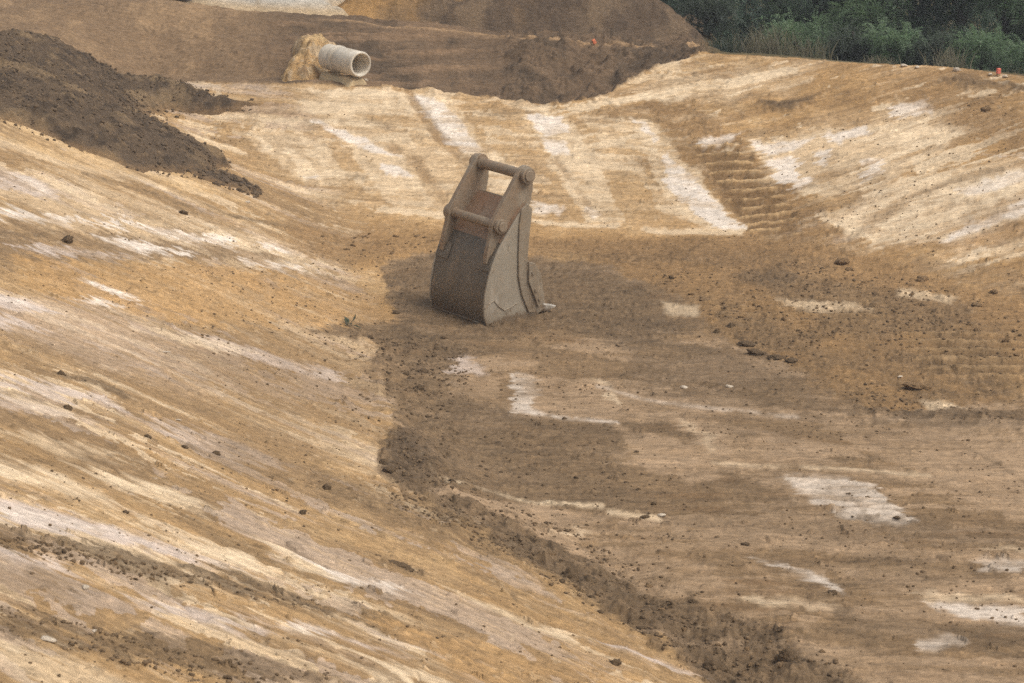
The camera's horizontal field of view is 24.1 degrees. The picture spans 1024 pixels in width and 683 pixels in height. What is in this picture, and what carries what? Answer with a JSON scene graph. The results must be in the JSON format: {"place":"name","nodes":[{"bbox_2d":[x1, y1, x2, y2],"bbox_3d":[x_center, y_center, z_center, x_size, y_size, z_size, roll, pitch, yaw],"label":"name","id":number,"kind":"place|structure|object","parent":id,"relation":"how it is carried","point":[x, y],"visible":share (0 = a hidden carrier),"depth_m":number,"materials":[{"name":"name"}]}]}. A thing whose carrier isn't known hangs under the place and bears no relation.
{"place":"outdoors","nodes":[
{"label":"outdoors","id":0,"kind":"place"},
{"bbox_2d":[0,0,1023,682],"bbox_3d":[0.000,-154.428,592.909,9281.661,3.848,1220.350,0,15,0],"label":"ground","id":1,"kind":"structure","parent":0,"point":[418,122],"depth_m":21.06,"materials":[{"name":"soil"}]},
{"bbox_2d":[40,636,56,642],"bbox_3d":[-2.069,1.329,10.717,0.076,0.021,0.041,8,26,-3],"label":"stone","id":2,"kind":"object","parent":1,"relation":"on","point":[48,638],"visible":1,"depth_m":10.71,"materials":[{"name":"beige stone"}]},
{"bbox_2d":[57,370,65,375],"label":"clod","id":3,"kind":"object","parent":1,"relation":"on","point":[60,372],"visible":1,"depth_m":16.86,"materials":[{"name":"brown soil"}]},
{"bbox_2d":[61,235,73,243],"bbox_3d":[-4.157,-0.935,22.400,0.119,0.132,0.153,1,15,3],"label":"clod","id":4,"kind":"object","parent":1,"relation":"on","point":[67,239],"visible":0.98,"depth_m":22.36,"materials":[{"name":"brown soil"}]},
{"bbox_2d":[63,404,72,409],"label":"clod","id":5,"kind":"object","parent":1,"relation":"on","point":[68,407],"visible":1,"depth_m":15.83,"materials":[{"name":"brown soil"}]},
{"bbox_2d":[0,28,256,172],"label":"soil heap","id":6,"kind":"object","parent":1,"relation":"on","point":[89,137],"visible":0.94,"depth_m":28.67,"materials":[{"name":"brown soil"}]},
{"bbox_2d":[0,30,261,197],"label":"heap crumbs","id":7,"kind":"object","parent":1,"relation":"on","point":[256,193],"visible":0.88,"depth_m":28.57,"materials":[{"name":"brown soil"}]},
{"bbox_2d":[179,210,187,214],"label":"clod","id":8,"kind":"object","parent":1,"relation":"on","point":[184,212],"visible":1,"depth_m":25.55,"materials":[{"name":"brown soil"}]},
{"bbox_2d":[190,167,264,194],"bbox_3d":[-3.354,-1.849,28.220,0.984,0.482,1.340,10,18,32],"label":"soil windrow","id":9,"kind":"object","parent":1,"relation":"on","point":[194,170],"visible":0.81,"depth_m":28.04,"materials":[{"name":"brown soil"}]},
{"bbox_2d":[223,675,232,679],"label":"clod","id":10,"kind":"object","parent":1,"relation":"on","point":[229,677],"visible":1,"depth_m":11.16,"materials":[{"name":"brown soil"}]},
{"bbox_2d":[180,0,347,15],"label":"gravel heap","id":11,"kind":"object","parent":1,"relation":"on","point":[323,7],"visible":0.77,"depth_m":34.90,"materials":[{"name":"gravel"}]},
{"bbox_2d":[299,509,306,514],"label":"clod","id":12,"kind":"object","parent":1,"relation":"on","point":[303,511],"visible":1,"depth_m":15.47,"materials":[{"name":"brown soil"}]},
{"bbox_2d":[281,33,342,81],"bbox_3d":[-2.704,-3.818,32.829,1.158,0.658,1.741,0,15,0],"label":"sand heap","id":13,"kind":"object","parent":1,"relation":"on","point":[303,64],"visible":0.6,"depth_m":32.62,"materials":[{"name":"sand"}]},
{"bbox_2d":[322,483,331,489],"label":"clod","id":14,"kind":"object","parent":1,"relation":"on","point":[326,486],"visible":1,"depth_m":16.41,"materials":[{"name":"brown soil"}]},
{"bbox_2d":[319,71,366,86],"bbox_3d":[-2.269,-3.479,32.264,0.513,0.236,0.721,-12,19,-38],"label":"mortar bed","id":15,"kind":"object","parent":1,"relation":"on","point":[348,80],"visible":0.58,"depth_m":32.08,"materials":[{"name":"beige concrete"}]},
{"bbox_2d":[318,44,370,76],"bbox_3d":[-2.243,-3.767,32.155,0.368,0.372,0.750,-12,19,-38],"label":"concrete pipe","id":16,"kind":"object","parent":15,"relation":"on","point":[342,59],"visible":1,"depth_m":32.05,"materials":[{"name":"grey concrete"}]},
{"bbox_2d":[344,314,361,328],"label":"weed","id":17,"kind":"object","parent":1,"relation":"on","point":[346,320],"visible":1,"depth_m":23.21,"materials":[{"name":"green plant"}]},
{"bbox_2d":[379,459,387,463],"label":"clod","id":18,"kind":"object","parent":1,"relation":"on","point":[384,461],"visible":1,"depth_m":17.88,"materials":[{"name":"brown soil"}]},
{"bbox_2d":[382,466,395,473],"bbox_3d":[-0.904,0.951,17.654,0.087,0.063,0.090,10,18,32],"label":"clod","id":19,"kind":"object","parent":1,"relation":"on","point":[390,469],"visible":1,"depth_m":17.63,"materials":[{"name":"brown soil"}]},
{"bbox_2d":[388,559,414,571],"bbox_3d":[-0.714,1.389,14.921,0.227,0.055,0.116,11,18,-4],"label":"clod","id":20,"kind":"object","parent":1,"relation":"on","point":[405,566],"visible":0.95,"depth_m":14.91,"materials":[{"name":"brown soil"}]},
{"bbox_2d":[413,384,423,390],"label":"clod","id":21,"kind":"object","parent":1,"relation":"on","point":[420,387],"visible":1,"depth_m":21.32,"materials":[{"name":"brown soil"}]},
{"bbox_2d":[417,368,428,372],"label":"clod","id":22,"kind":"object","parent":1,"relation":"on","point":[423,370],"visible":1,"depth_m":21.84,"materials":[{"name":"brown soil"}]},
{"bbox_2d":[429,153,555,325],"bbox_3d":[-0.175,-1.035,24.060,0.960,1.595,1.007,-12,21,-37],"label":"excavator bucket","id":23,"kind":"object","parent":1,"relation":"on","point":[484,272],"visible":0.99,"depth_m":23.81,"materials":[{"name":"metal"}]},
{"bbox_2d":[0,95,1021,682],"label":"soil crumbs","id":24,"kind":"object","parent":1,"relation":"on","point":[142,573],"visible":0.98,"depth_m":17.72,"materials":[{"name":"brown soil"}]},
{"bbox_2d":[338,0,703,41],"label":"spoil mound","id":25,"kind":"object","parent":1,"relation":"on","point":[649,20],"visible":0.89,"depth_m":35.45,"materials":[{"name":"soil"}]},
{"bbox_2d":[526,536,536,542],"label":"clod","id":26,"kind":"object","parent":1,"relation":"on","point":[530,538],"visible":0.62,"depth_m":17.18,"materials":[{"name":"brown soil"}]},
{"bbox_2d":[561,567,579,580],"bbox_3d":[0.389,1.611,16.494,0.145,0.122,0.141,13,17,26],"label":"clod","id":27,"kind":"object","parent":1,"relation":"on","point":[570,573],"visible":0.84,"depth_m":16.48,"materials":[{"name":"brown soil"}]},
{"bbox_2d":[609,658,621,665],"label":"clod","id":28,"kind":"object","parent":1,"relation":"on","point":[616,662],"visible":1,"depth_m":14.43,"materials":[{"name":"brown soil"}]},
{"bbox_2d":[640,514,649,518],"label":"clod","id":29,"kind":"object","parent":1,"relation":"on","point":[644,516],"visible":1,"depth_m":18.11,"materials":[{"name":"brown soil"}]},
{"bbox_2d":[690,599,698,603],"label":"clod","id":30,"kind":"object","parent":1,"relation":"on","point":[693,601],"visible":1,"depth_m":16.40,"materials":[{"name":"brown soil"}]},
{"bbox_2d":[671,0,747,37],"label":"leafy shrub","id":31,"kind":"object","parent":1,"relation":"on","point":[708,20],"visible":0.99,"depth_m":36.29,"materials":[{"name":"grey plant"}]},
{"bbox_2d":[702,660,727,671],"bbox_3d":[1.288,2.056,15.208,0.163,0.084,0.134,-6,11,1],"label":"clod","id":32,"kind":"object","parent":1,"relation":"on","point":[707,665],"visible":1,"depth_m":15.19,"materials":[{"name":"brown soil"}]},
{"bbox_2d":[695,31,745,52],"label":"grass clump","id":33,"kind":"object","parent":1,"relation":"on","point":[724,46],"visible":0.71,"depth_m":35.25,"materials":[{"name":"green plant"}]},
{"bbox_2d":[661,0,793,50],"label":"leafy shrub","id":34,"kind":"object","parent":1,"relation":"on","point":[747,19],"visible":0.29,"depth_m":38.64,"materials":[{"name":"green plant"}]},
{"bbox_2d":[725,322,735,327],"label":"clod","id":35,"kind":"object","parent":1,"relation":"on","point":[730,325],"visible":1,"depth_m":23.63,"materials":[{"name":"brown soil"}]},
{"bbox_2d":[715,26,771,53],"bbox_3d":[3.435,-4.385,35.217,0.929,0.464,0.624,-8,17,-26],"label":"grass clump","id":36,"kind":"object","parent":1,"relation":"on","point":[748,50],"visible":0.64,"depth_m":35.25,"materials":[{"name":"green plant"}]},
{"bbox_2d":[736,340,755,346],"bbox_3d":[2.228,0.027,23.034,0.157,0.077,0.221,-14,20,-42],"label":"earth slab","id":37,"kind":"object","parent":1,"relation":"on","point":[744,343],"depth_m":23.00,"materials":[{"name":"brown soil"}]},
{"bbox_2d":[746,348,765,355],"bbox_3d":[2.315,0.116,22.742,0.178,0.104,0.153,8,17,29],"label":"earth slab","id":38,"kind":"object","parent":1,"relation":"on","point":[754,352],"depth_m":22.70,"materials":[{"name":"brown soil"}]},
{"bbox_2d":[728,0,807,39],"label":"leafy shrub","id":39,"kind":"object","parent":1,"relation":"on","point":[754,17],"visible":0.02,"depth_m":43.01,"materials":[{"name":"green plant"}]},
{"bbox_2d":[728,0,814,48],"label":"leafy shrub","id":40,"kind":"object","parent":1,"relation":"on","point":[772,2],"visible":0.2,"depth_m":40.13,"materials":[{"name":"green plant"}]},
{"bbox_2d":[767,354,785,359],"bbox_3d":[2.493,0.156,22.581,0.200,0.068,0.141,12,19,39],"label":"earth slab","id":41,"kind":"object","parent":1,"relation":"on","point":[776,357],"depth_m":22.56,"materials":[{"name":"brown soil"}]},
{"bbox_2d":[777,626,785,631],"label":"clod","id":42,"kind":"object","parent":1,"relation":"on","point":[780,628],"visible":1,"depth_m":15.88,"materials":[{"name":"brown soil"}]},
{"bbox_2d":[745,20,820,56],"bbox_3d":[3.848,-4.382,34.878,0.905,0.577,0.959,-13,20,-39],"label":"grass clump","id":43,"kind":"object","parent":1,"relation":"on","point":[773,48],"visible":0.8,"depth_m":34.94,"materials":[{"name":"green plant"}]},
{"bbox_2d":[774,646,800,662],"bbox_3d":[1.771,2.022,15.358,0.172,0.129,0.187,-9,17,-9],"label":"clod","id":44,"kind":"object","parent":1,"relation":"on","point":[788,654],"visible":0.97,"depth_m":15.34,"materials":[{"name":"brown soil"}]},
{"bbox_2d":[784,357,797,363],"bbox_3d":[2.615,0.187,22.467,0.125,0.067,0.114,9,17,30],"label":"earth slab","id":45,"kind":"object","parent":1,"relation":"on","point":[791,360],"depth_m":22.44,"materials":[{"name":"brown soil"}]},
{"bbox_2d":[749,4,838,58],"bbox_3d":[4.286,-4.576,36.341,1.358,1.049,1.464,0,15,0],"label":"leafy shrub","id":46,"kind":"object","parent":1,"relation":"on","point":[799,30],"visible":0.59,"depth_m":36.09,"materials":[{"name":"green plant"}]},
{"bbox_2d":[775,36,839,59],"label":"grass clump","id":47,"kind":"object","parent":1,"relation":"on","point":[819,53],"visible":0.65,"depth_m":34.98,"materials":[{"name":"plant"}]},
{"bbox_2d":[753,0,876,55],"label":"leafy shrub","id":48,"kind":"object","parent":1,"relation":"on","point":[820,3],"visible":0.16,"depth_m":38.74,"materials":[{"name":"green plant"}]},
{"bbox_2d":[828,590,836,594],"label":"clod","id":49,"kind":"object","parent":1,"relation":"on","point":[834,592],"visible":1,"depth_m":16.64,"materials":[{"name":"brown soil"}]},
{"bbox_2d":[834,257,849,264],"bbox_3d":[3.596,-0.868,26.210,0.177,0.106,0.190,-14,18,-35],"label":"clod","id":50,"kind":"object","parent":1,"relation":"on","point":[842,261],"visible":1,"depth_m":26.16,"materials":[{"name":"brown soil"}]},
{"bbox_2d":[814,17,887,62],"bbox_3d":[5.073,-4.397,35.695,1.326,0.974,1.350,0,15,0],"label":"leafy shrub","id":51,"kind":"object","parent":1,"relation":"on","point":[847,47],"visible":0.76,"depth_m":35.39,"materials":[{"name":"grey plant"}]},
{"bbox_2d":[779,0,926,31],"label":"leafy shrub","id":52,"kind":"object","parent":1,"relation":"on","point":[852,1],"visible":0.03,"depth_m":42.30,"materials":[{"name":"green plant"}]},
{"bbox_2d":[800,0,936,64],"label":"leafy shrub","id":53,"kind":"object","parent":1,"relation":"on","point":[862,13],"visible":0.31,"depth_m":37.42,"materials":[{"name":"green plant"}]},
{"bbox_2d":[863,53,908,64],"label":"grass clump","id":54,"kind":"object","parent":1,"relation":"on","point":[871,59],"visible":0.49,"depth_m":34.31,"materials":[{"name":"green plant"}]},
{"bbox_2d":[859,17,935,64],"bbox_3d":[5.639,-4.247,34.996,1.278,0.946,1.124,14,20,42],"label":"leafy shrub","id":55,"kind":"object","parent":1,"relation":"on","point":[884,47],"visible":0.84,"depth_m":34.86,"materials":[{"name":"green plant"}]},
{"bbox_2d":[827,0,993,63],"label":"leafy shrub","id":56,"kind":"object","parent":1,"relation":"on","point":[918,22],"visible":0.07,"depth_m":38.58,"materials":[{"name":"green plant"}]},
{"bbox_2d":[901,382,930,389],"bbox_3d":[3.631,0.401,21.554,0.291,0.079,0.157,8,21,-3],"label":"earth slab","id":57,"kind":"object","parent":1,"relation":"on","point":[915,385],"depth_m":21.51,"materials":[{"name":"brown soil"}]},
{"bbox_2d":[916,275,928,282],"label":"clod","id":58,"kind":"object","parent":1,"relation":"on","point":[925,278],"visible":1,"depth_m":25.44,"materials":[{"name":"brown soil"}]},
{"bbox_2d":[896,22,973,67],"bbox_3d":[6.143,-4.187,34.671,1.214,0.927,1.154,0,15,0],"label":"leafy shrub","id":59,"kind":"object","parent":1,"relation":"on","point":[928,54],"visible":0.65,"depth_m":34.53,"materials":[{"name":"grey plant"}]},
{"bbox_2d":[877,0,1018,35],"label":"leafy shrub","id":60,"kind":"object","parent":1,"relation":"on","point":[992,22],"visible":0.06,"depth_m":41.81,"materials":[{"name":"green plant"}]},
{"bbox_2d":[919,42,977,68],"bbox_3d":[6.055,-3.974,33.372,0.834,0.400,0.645,0,15,0],"label":"grass clump","id":61,"kind":"object","parent":1,"relation":"on","point":[950,59],"visible":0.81,"depth_m":33.31,"materials":[{"name":"green plant"}]},
{"bbox_2d":[891,0,1020,48],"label":"leafy shrub","id":62,"kind":"object","parent":1,"relation":"on","point":[959,15],"visible":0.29,"depth_m":38.04,"materials":[{"name":"green plant"}]},
{"bbox_2d":[931,20,1014,71],"bbox_3d":[6.609,-4.118,34.287,1.209,0.952,1.285,0,15,0],"label":"leafy shrub","id":63,"kind":"object","parent":1,"relation":"on","point":[984,45],"visible":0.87,"depth_m":34.07,"materials":[{"name":"green plant"}]},
{"bbox_2d":[971,302,981,306],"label":"clod","id":64,"kind":"object","parent":1,"relation":"on","point":[973,304],"visible":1,"depth_m":24.42,"materials":[{"name":"brown soil"}]},
{"bbox_2d":[980,106,990,111],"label":"clod","id":65,"kind":"object","parent":1,"relation":"on","point":[985,109],"visible":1,"depth_m":29.47,"materials":[{"name":"brown soil"}]},
{"bbox_2d":[958,0,1023,72],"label":"leafy shrub","id":66,"kind":"object","parent":1,"relation":"on","point":[1006,31],"visible":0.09,"depth_m":37.37,"materials":[{"name":"green plant"}]},
{"bbox_2d":[968,60,1016,72],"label":"grass clump","id":67,"kind":"object","parent":1,"relation":"on","point":[989,69],"visible":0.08,"depth_m":35.51,"materials":[{"name":"green plant"}]},
{"bbox_2d":[988,289,997,294],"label":"clod","id":68,"kind":"object","parent":1,"relation":"on","point":[993,291],"visible":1,"depth_m":24.90,"materials":[{"name":"brown soil"}]},
{"bbox_2d":[967,0,1023,72],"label":"leafy shrub","id":69,"kind":"object","parent":1,"relation":"on","point":[1013,6],"visible":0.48,"depth_m":36.39,"materials":[{"name":"green plant"}]},
{"bbox_2d":[996,68,1000,76],"bbox_3d":[6.146,-3.376,30.332,0.044,0.160,0.042,-3,15,-23],"label":"marker stake","id":70,"kind":"object","parent":1,"relation":"on","point":[998,71],"visible":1,"depth_m":30.31,"materials":[{"name":"red wood"}]},
{"bbox_2d":[995,33,1023,73],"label":"leafy shrub","id":71,"kind":"object","parent":1,"relation":"on","point":[1019,62],"visible":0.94,"depth_m":33.66,"materials":[{"name":"green plant"}]}
]}

